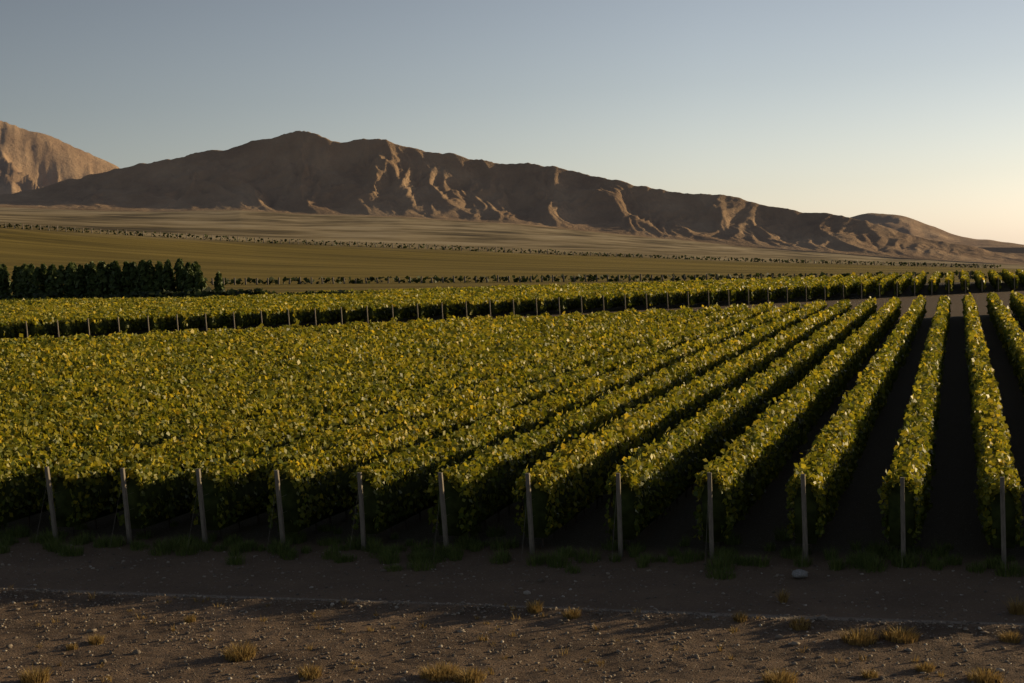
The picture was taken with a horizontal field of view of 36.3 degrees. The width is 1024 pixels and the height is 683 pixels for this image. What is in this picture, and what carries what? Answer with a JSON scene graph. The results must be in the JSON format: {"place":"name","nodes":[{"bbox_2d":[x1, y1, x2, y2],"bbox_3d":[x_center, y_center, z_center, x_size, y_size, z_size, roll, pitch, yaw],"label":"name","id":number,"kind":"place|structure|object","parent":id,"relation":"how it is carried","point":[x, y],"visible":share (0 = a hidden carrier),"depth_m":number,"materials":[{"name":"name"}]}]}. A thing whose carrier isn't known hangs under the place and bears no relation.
{"place":"outdoors","nodes":[
{"label":"outdoors","id":0,"kind":"place"},
{"bbox_2d":[0,281,1023,682],"bbox_3d":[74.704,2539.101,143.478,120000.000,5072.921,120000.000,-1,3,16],"label":"ground","id":1,"kind":"structure","parent":0,"point":[952,517],"depth_m":36.23,"materials":[{"name":"soil"}]},
{"bbox_2d":[34,466,59,548],"bbox_3d":[-12.805,4.669,45.550,0.148,2.395,4.153,-1,3,16],"label":"end post","id":2,"kind":"object","parent":1,"relation":"on","point":[51,503],"visible":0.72,"depth_m":44.46,"materials":[{"name":"wood"}]},
{"bbox_2d":[0,271,200,294],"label":"tree trunks","id":3,"kind":"object","parent":1,"relation":"on","point":[103,286],"visible":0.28,"depth_m":296.04,"materials":[{"name":"brown wood"}]},
{"bbox_2d":[0,258,224,295],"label":"poplar crowns","id":4,"kind":"object","parent":1,"relation":"on","point":[24,277],"visible":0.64,"depth_m":295.24,"materials":[{"name":"green plant"}]},
{"bbox_2d":[109,468,133,550],"bbox_3d":[-10.527,4.646,44.899,0.123,2.381,4.153,-1,3,16],"label":"end post","id":5,"kind":"object","parent":1,"relation":"on","point":[126,506],"visible":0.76,"depth_m":43.81,"materials":[{"name":"wood"}]},
{"bbox_2d":[0,286,381,299],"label":"rows","id":6,"kind":"object","parent":1,"relation":"on","point":[206,292],"visible":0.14,"depth_m":273.88,"materials":[{"name":"green plant"}]},
{"bbox_2d":[186,468,207,554],"bbox_3d":[-8.280,4.618,44.257,0.141,2.377,4.153,-1,3,16],"label":"end post","id":7,"kind":"object","parent":1,"relation":"on","point":[201,506],"visible":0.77,"depth_m":43.19,"materials":[{"name":"wood"}]},
{"bbox_2d":[266,470,284,554],"bbox_3d":[-6.013,4.593,43.608,0.117,2.368,4.153,-1,3,16],"label":"end post","id":8,"kind":"object","parent":1,"relation":"on","point":[279,504],"visible":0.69,"depth_m":42.49,"materials":[{"name":"wood"}]},
{"bbox_2d":[348,472,366,558],"bbox_3d":[-3.752,4.590,42.964,0.120,2.312,4.153,-1,3,16],"label":"end post","id":9,"kind":"object","parent":1,"relation":"on","point":[361,510],"visible":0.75,"depth_m":41.93,"materials":[{"name":"wood"}]},
{"bbox_2d":[433,472,448,560],"bbox_3d":[-1.496,4.538,42.317,0.121,2.357,4.153,-1,3,16],"label":"end post","id":10,"kind":"object","parent":1,"relation":"on","point":[443,509],"visible":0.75,"depth_m":41.18,"materials":[{"name":"wood"}]},
{"bbox_2d":[0,268,1023,553],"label":"vine","id":11,"kind":"object","parent":1,"relation":"on","point":[504,350],"depth_m":66.73,"materials":[{"name":"green plant"}]},
{"bbox_2d":[0,584,1023,682],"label":"dry grass tufts","id":12,"kind":"object","parent":1,"relation":"on","point":[239,653],"visible":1,"depth_m":30.75,"materials":[{"name":"plant"}]},
{"bbox_2d":[0,520,1023,579],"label":"verge grass tufts","id":13,"kind":"object","parent":1,"relation":"on","point":[420,555],"visible":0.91,"depth_m":40.84,"materials":[{"name":"green plant"}]},
{"bbox_2d":[0,543,1023,682],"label":"gravel stones","id":14,"kind":"object","parent":1,"relation":"on","point":[646,617],"visible":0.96,"depth_m":33.25,"materials":[{"name":"brown gravel"}]},
{"bbox_2d":[25,277,1014,336],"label":"vineyard posts","id":15,"kind":"object","parent":1,"relation":"on","point":[513,306],"visible":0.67,"depth_m":195.24,"materials":[{"name":"wood"}]},
{"bbox_2d":[521,473,535,558],"bbox_3d":[0.762,4.511,41.671,0.129,2.352,4.153,-1,3,16],"label":"end post","id":16,"kind":"object","parent":1,"relation":"on","point":[530,514],"visible":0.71,"depth_m":40.61,"materials":[{"name":"wood"}]},
{"bbox_2d":[611,473,624,565],"bbox_3d":[3.038,4.469,41.019,0.148,2.376,4.153,-1,3,16],"label":"end post","id":17,"kind":"object","parent":1,"relation":"on","point":[619,514],"visible":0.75,"depth_m":39.94,"materials":[{"name":"wood"}]},
{"bbox_2d":[705,472,713,561],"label":"end post","id":18,"kind":"object","parent":1,"relation":"on","point":[710,514],"visible":0.75,"depth_m":39.26,"materials":[{"name":"wood"}]},
{"bbox_2d":[792,569,807,577],"bbox_3d":[6.854,5.527,37.246,0.381,0.206,0.364,-1,3,16],"label":"rock","id":19,"kind":"object","parent":1,"relation":"on","point":[799,573],"visible":1,"depth_m":37.14,"materials":[{"name":"stone"}]},
{"bbox_2d":[801,474,808,561],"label":"end post","id":20,"kind":"object","parent":1,"relation":"on","point":[804,521],"visible":0.73,"depth_m":38.67,"materials":[{"name":"wood"}]},
{"bbox_2d":[900,477,905,557],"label":"end post","id":21,"kind":"object","parent":1,"relation":"on","point":[902,510],"visible":0.77,"depth_m":38.02,"materials":[{"name":"wood"}]},
{"bbox_2d":[1000,477,1006,575],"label":"end post","id":22,"kind":"object","parent":1,"relation":"on","point":[1003,520],"visible":0.84,"depth_m":37.36,"materials":[{"name":"wood"}]},
{"bbox_2d":[0,121,1023,293],"bbox_3d":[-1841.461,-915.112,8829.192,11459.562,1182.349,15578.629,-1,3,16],"label":"terrain","id":23,"kind":"structure","parent":0,"point":[304,185],"depth_m":6055.89,"materials":[{"name":"brown soil"}]},
{"bbox_2d":[5,222,994,267],"bbox_3d":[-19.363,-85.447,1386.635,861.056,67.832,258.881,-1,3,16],"label":"desert shrubs","id":24,"kind":"object","parent":23,"relation":"on","point":[427,246],"visible":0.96,"depth_m":1437.70,"materials":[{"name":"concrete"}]},
{"bbox_2d":[0,223,1000,267],"bbox_3d":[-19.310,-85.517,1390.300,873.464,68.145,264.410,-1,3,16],"label":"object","id":25,"kind":"object","parent":23,"relation":"on","point":[501,248],"visible":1,"depth_m":1442.62,"materials":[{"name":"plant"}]},
{"bbox_2d":[10,270,1000,285],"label":"grapevine row","id":26,"kind":"object","parent":23,"relation":"on","point":[504,278],"visible":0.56,"depth_m":759.34,"materials":[{"name":"green plant"}]},
{"bbox_2d":[211,271,970,284],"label":"shrubs","id":27,"kind":"object","parent":23,"relation":"on","point":[498,279],"visible":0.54,"depth_m":755.59,"materials":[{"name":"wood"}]},
{"bbox_2d":[0,0,1023,244],"label":"sky","id":28,"kind":"structure","parent":0,"point":[914,109],"materials":[{"name":"blue"}]}
]}

